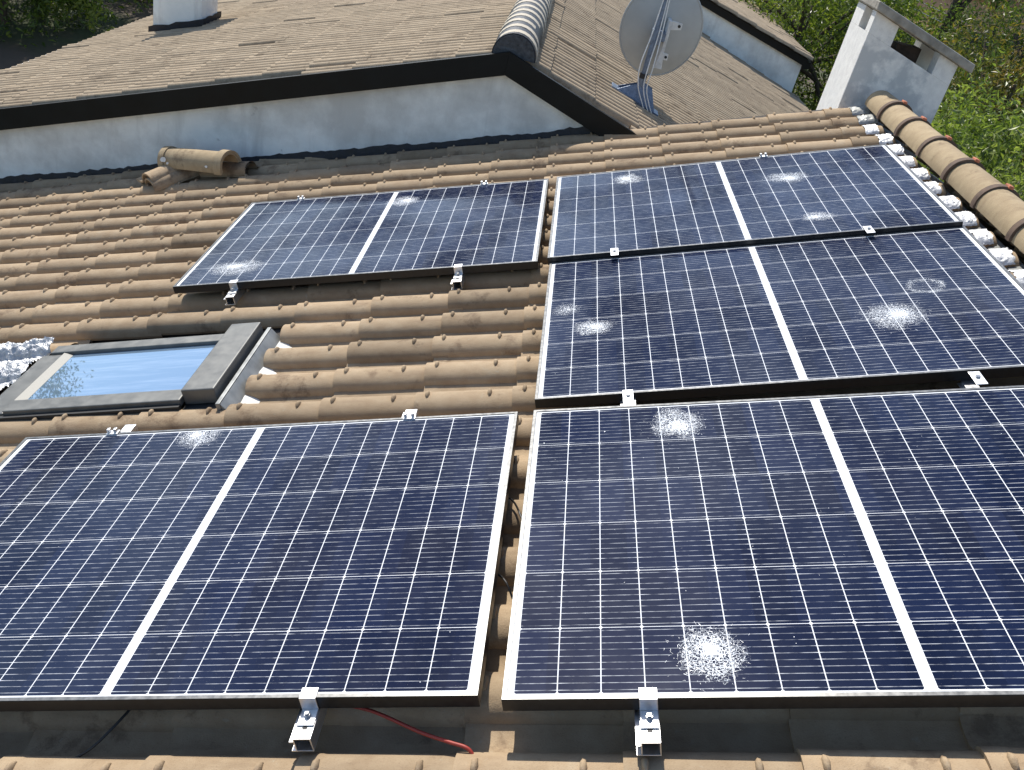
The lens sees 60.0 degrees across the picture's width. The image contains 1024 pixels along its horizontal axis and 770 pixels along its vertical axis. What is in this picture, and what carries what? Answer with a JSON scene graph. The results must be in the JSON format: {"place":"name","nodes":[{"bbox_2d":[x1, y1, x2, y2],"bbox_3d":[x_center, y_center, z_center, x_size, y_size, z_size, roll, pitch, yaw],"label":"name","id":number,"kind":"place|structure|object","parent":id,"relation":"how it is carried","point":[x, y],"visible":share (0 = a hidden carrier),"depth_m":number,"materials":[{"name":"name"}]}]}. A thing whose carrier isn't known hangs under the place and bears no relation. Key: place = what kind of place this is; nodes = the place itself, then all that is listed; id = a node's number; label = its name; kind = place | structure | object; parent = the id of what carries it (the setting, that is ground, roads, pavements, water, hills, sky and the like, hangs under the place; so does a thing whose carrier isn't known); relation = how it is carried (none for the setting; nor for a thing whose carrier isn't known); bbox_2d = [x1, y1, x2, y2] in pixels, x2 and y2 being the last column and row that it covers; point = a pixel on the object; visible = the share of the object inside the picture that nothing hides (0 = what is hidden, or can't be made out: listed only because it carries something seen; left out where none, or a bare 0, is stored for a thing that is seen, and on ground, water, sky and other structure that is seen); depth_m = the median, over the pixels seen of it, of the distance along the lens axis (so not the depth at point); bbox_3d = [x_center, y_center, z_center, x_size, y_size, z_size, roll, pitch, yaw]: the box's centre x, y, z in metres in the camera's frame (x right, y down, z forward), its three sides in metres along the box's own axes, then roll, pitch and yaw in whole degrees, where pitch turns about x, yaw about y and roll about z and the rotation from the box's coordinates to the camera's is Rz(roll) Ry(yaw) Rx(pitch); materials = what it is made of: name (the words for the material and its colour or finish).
{"place":"outdoors","nodes":[
{"label":"outdoors","id":0,"kind":"place"},
{"bbox_2d":[0,0,808,183],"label":"gabled house","id":1,"kind":"structure","parent":0,"point":[251,80],"depth_m":6.42,"materials":[{"name":"brown tile"}]},
{"bbox_2d":[611,0,703,116],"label":"satellite dish","id":2,"kind":"object","parent":1,"relation":"on","point":[659,37],"visible":0.98,"depth_m":6.60,"materials":[{"name":"grey paint"}]},
{"bbox_2d":[0,0,1023,195],"bbox_3d":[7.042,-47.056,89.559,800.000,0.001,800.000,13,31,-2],"label":"ground","id":3,"kind":"structure","parent":0,"point":[13,52],"depth_m":20.04,"materials":[{"name":"green plant"}]},
{"bbox_2d":[0,0,117,47],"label":"evergreen tree","id":4,"kind":"object","parent":3,"relation":"on","point":[41,6],"visible":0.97,"depth_m":18.89,"materials":[{"name":"green plant"}]},
{"bbox_2d":[37,0,149,18],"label":"evergreen tree","id":5,"kind":"object","parent":3,"relation":"on","point":[105,6],"visible":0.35,"depth_m":20.70,"materials":[{"name":"green plant"}]},
{"bbox_2d":[128,0,152,7],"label":"shrub","id":6,"kind":"object","parent":3,"relation":"on","point":[144,3],"visible":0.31,"depth_m":23.43,"materials":[{"name":"green plant"}]},
{"bbox_2d":[0,0,1023,769],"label":"tiled house","id":7,"kind":"structure","parent":3,"relation":"on","point":[102,326],"depth_m":3.63,"materials":[{"name":"tile"}]},
{"bbox_2d":[76,710,130,756],"bbox_3d":[-1.208,0.855,2.034,0.704,0.319,0.160,5,33,-16],"label":"cable","id":8,"kind":"object","parent":7,"relation":"attached to","point":[105,734],"visible":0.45,"depth_m":2.01,"materials":[{"name":"black rubber"}]},
{"bbox_2d":[121,424,137,431],"bbox_3d":[-1.407,0.501,2.595,0.050,0.138,1.320,-3,30,7],"label":"mounting rail","id":9,"kind":"object","parent":7,"relation":"attached to","point":[130,428],"visible":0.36,"depth_m":3.13,"materials":[{"name":"metal"}]},
{"bbox_2d":[106,427,120,434],"bbox_3d":[-1.362,0.163,3.055,0.040,0.052,0.062,-3,30,7],"label":"edge clamp","id":10,"kind":"object","parent":9,"relation":"attached to","point":[114,431],"visible":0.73,"depth_m":3.03,"materials":[{"name":"metal"}]},
{"bbox_2d":[0,412,518,711],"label":"solar panel","id":11,"kind":"object","parent":9,"relation":"attached to","point":[349,564],"visible":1,"depth_m":2.35,"materials":[{"name":"blue glass"}]},
{"bbox_2d":[0,322,291,420],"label":"roof window","id":12,"kind":"structure","parent":7,"relation":"in","point":[203,371],"depth_m":3.54,"materials":[{"name":"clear glass"}]},
{"bbox_2d":[141,169,199,191],"bbox_3d":[-2.352,-1.452,6.121,0.360,0.085,0.251,-32,38,-30],"label":"roof tile","id":13,"kind":"object","parent":7,"relation":"on","point":[173,178],"visible":0.71,"depth_m":6.03,"materials":[{"name":"ceramic"}]},
{"bbox_2d":[136,165,178,182],"bbox_3d":[-2.382,-1.493,6.127,0.251,0.085,0.360,20,44,39],"label":"roof tile","id":14,"kind":"object","parent":13,"relation":"on","point":[155,174],"visible":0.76,"depth_m":6.01,"materials":[{"name":"ceramic"}]},
{"bbox_2d":[157,146,241,174],"bbox_3d":[-2.138,-1.549,6.016,0.551,0.118,0.224,11,41,22],"label":"ridge tile","id":15,"kind":"object","parent":14,"relation":"on","point":[207,161],"visible":1,"depth_m":5.97,"materials":[{"name":"ceramic"}]},
{"bbox_2d":[199,161,263,176],"bbox_3d":[-1.936,-1.512,6.119,0.360,0.085,0.251,5,32,17],"label":"roof tile","id":16,"kind":"object","parent":7,"relation":"on","point":[233,169],"visible":0.52,"depth_m":6.02,"materials":[{"name":"ceramic"}]},
{"bbox_2d":[223,280,254,304],"bbox_3d":[-1.250,-0.722,4.652,0.050,0.139,1.320,-3,31,7],"label":"mounting rail","id":17,"kind":"object","parent":7,"relation":"attached to","point":[234,295],"visible":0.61,"depth_m":4.12,"materials":[{"name":"metal"}]},
{"bbox_2d":[173,178,548,293],"bbox_3d":[-0.693,-0.787,4.543,1.722,0.036,1.134,-3,31,7],"label":"solar panel","id":18,"kind":"object","parent":17,"relation":"attached to","point":[488,227],"visible":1,"depth_m":4.42,"materials":[{"name":"blue glass"}]},
{"bbox_2d":[289,409,418,751],"bbox_3d":[-0.396,0.445,2.467,0.050,0.138,1.320,-3,30,7],"label":"mounting rail","id":19,"kind":"object","parent":7,"relation":"attached to","point":[305,734],"visible":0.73,"depth_m":1.93,"materials":[{"name":"metal"}]},
{"bbox_2d":[403,412,416,419],"bbox_3d":[-0.332,0.105,2.924,0.040,0.052,0.062,-3,30,7],"label":"edge clamp","id":20,"kind":"object","parent":19,"relation":"attached to","point":[412,415],"visible":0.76,"depth_m":2.90,"materials":[{"name":"metal"}]},
{"bbox_2d":[354,708,473,753],"bbox_3d":[-0.277,0.735,1.964,0.490,0.127,0.044,24,32,15],"label":"cable","id":21,"kind":"object","parent":7,"relation":"on","point":[426,734],"visible":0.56,"depth_m":1.92,"materials":[{"name":"red rubber"}]},
{"bbox_2d":[450,264,464,289],"bbox_3d":[-0.196,-0.778,4.519,0.050,0.138,1.320,-3,31,7],"label":"mounting rail","id":22,"kind":"object","parent":7,"relation":"attached to","point":[458,280],"visible":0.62,"depth_m":3.99,"materials":[{"name":"metal"}]},
{"bbox_2d":[498,497,521,598],"bbox_3d":[-0.020,0.414,2.406,0.129,0.044,0.405,13,31,-2],"label":"cable","id":23,"kind":"object","parent":7,"relation":"on","point":[499,575],"visible":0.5,"depth_m":2.28,"materials":[{"name":"black rubber"}]},
{"bbox_2d":[620,398,661,755],"bbox_3d":[0.328,0.402,2.344,0.050,0.138,1.320,-3,30,7],"label":"mounting rail","id":24,"kind":"object","parent":7,"relation":"attached to","point":[647,732],"visible":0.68,"depth_m":1.80,"materials":[{"name":"metal"}]},
{"bbox_2d":[622,390,633,402],"bbox_3d":[0.369,0.034,2.822,0.034,0.009,0.076,-4,30,8],"label":"panel clamp","id":25,"kind":"object","parent":24,"relation":"attached to","point":[628,396],"visible":1,"depth_m":2.82,"materials":[{"name":"metal"}]},
{"bbox_2d":[501,385,1023,710],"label":"solar panel","id":26,"kind":"object","parent":24,"relation":"attached to","point":[863,550],"visible":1,"depth_m":2.13,"materials":[{"name":"blue glass"}]},
{"bbox_2d":[535,226,1023,407],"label":"solar panel","id":27,"kind":"object","parent":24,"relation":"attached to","point":[926,306],"visible":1,"depth_m":3.18,"materials":[{"name":"blue glass"}]},
{"bbox_2d":[610,248,618,255],"bbox_3d":[0.443,-0.579,3.835,0.034,0.009,0.076,-4,30,8],"label":"panel clamp","id":28,"kind":"object","parent":27,"relation":"attached to","point":[614,251],"visible":1,"depth_m":3.83,"materials":[{"name":"metal"}]},
{"bbox_2d":[863,226,875,232],"bbox_3d":[1.487,-0.650,3.695,0.034,0.009,0.076,-4,30,8],"label":"panel clamp","id":29,"kind":"object","parent":27,"relation":"attached to","point":[868,229],"visible":1,"depth_m":3.69,"materials":[{"name":"metal"}]},
{"bbox_2d":[547,144,962,264],"bbox_3d":[1.053,-0.890,4.258,1.722,0.038,1.134,-4,30,8],"label":"solar panel","id":30,"kind":"object","parent":7,"relation":"attached to","point":[837,193],"visible":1,"depth_m":4.14,"materials":[{"name":"blue glass"}]},
{"bbox_2d":[957,380,978,387],"bbox_3d":[1.364,0.346,2.213,0.050,0.138,1.320,-3,30,7],"label":"mounting rail","id":31,"kind":"object","parent":7,"relation":"attached to","point":[966,384],"visible":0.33,"depth_m":2.75,"materials":[{"name":"metal"}]},
{"bbox_2d":[968,371,987,384],"bbox_3d":[1.413,-0.024,2.690,0.034,0.009,0.076,-4,30,8],"label":"panel clamp","id":32,"kind":"object","parent":31,"relation":"attached to","point":[977,377],"visible":1,"depth_m":2.69,"materials":[{"name":"metal"}]},
{"bbox_2d":[753,0,849,90],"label":"tree","id":33,"kind":"object","parent":3,"relation":"on","point":[784,2],"visible":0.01,"depth_m":21.17,"materials":[{"name":"green plant"}]},
{"bbox_2d":[738,0,943,109],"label":"tree","id":34,"kind":"object","parent":3,"relation":"on","point":[800,27],"visible":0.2,"depth_m":16.42,"materials":[{"name":"green plant"}]},
{"bbox_2d":[786,0,962,109],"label":"tree","id":35,"kind":"object","parent":3,"relation":"on","point":[824,73],"visible":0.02,"depth_m":19.14,"materials":[{"name":"green plant"}]},
{"bbox_2d":[809,0,954,103],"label":"tree","id":36,"kind":"object","parent":3,"relation":"on","point":[931,9],"visible":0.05,"depth_m":25.36,"materials":[{"name":"green plant"}]},
{"bbox_2d":[905,14,981,77],"bbox_3d":[11.798,-8.386,25.709,2.778,4.331,3.247,32,35,26],"label":"shrub","id":37,"kind":"object","parent":3,"relation":"on","point":[927,23],"visible":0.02,"depth_m":24.79,"materials":[{"name":"green plant"}]},
{"bbox_2d":[935,0,971,42],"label":"tree","id":38,"kind":"object","parent":3,"relation":"on","point":[961,3],"visible":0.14,"depth_m":21.55,"materials":[{"name":"green plant"}]},
{"bbox_2d":[915,49,1023,200],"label":"shrub","id":39,"kind":"object","parent":3,"relation":"on","point":[1005,128],"visible":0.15,"depth_m":9.80,"materials":[{"name":"green plant"}]},
{"bbox_2d":[929,0,1023,182],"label":"tree","id":40,"kind":"object","parent":3,"relation":"on","point":[996,78],"visible":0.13,"depth_m":13.81,"materials":[{"name":"green plant"}]},
{"bbox_2d":[934,0,1023,180],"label":"tree","id":41,"kind":"object","parent":3,"relation":"on","point":[1015,36],"visible":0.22,"depth_m":20.03,"materials":[{"name":"green plant"}]},
{"bbox_2d":[934,76,1023,194],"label":"tree","id":42,"kind":"object","parent":3,"relation":"on","point":[980,112],"visible":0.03,"depth_m":11.57,"materials":[{"name":"green plant"}]},
{"bbox_2d":[699,0,813,91],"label":"white gable house","id":43,"kind":"structure","parent":0,"point":[776,53],"depth_m":13.80,"materials":[{"name":"paint"}]},
{"bbox_2d":[903,0,1012,52],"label":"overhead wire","id":44,"kind":"object","parent":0,"point":[945,13],"visible":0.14,"depth_m":23.63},
{"bbox_2d":[893,0,1023,107],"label":"tree","id":45,"kind":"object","parent":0,"point":[948,2],"depth_m":36.11,"materials":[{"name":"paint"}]},
{"bbox_2d":[955,29,978,56],"bbox_3d":[18.521,-13.842,36.280,0.900,1.200,0.050,5,32,-14],"label":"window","id":46,"kind":"structure","parent":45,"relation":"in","point":[962,29],"depth_m":36.17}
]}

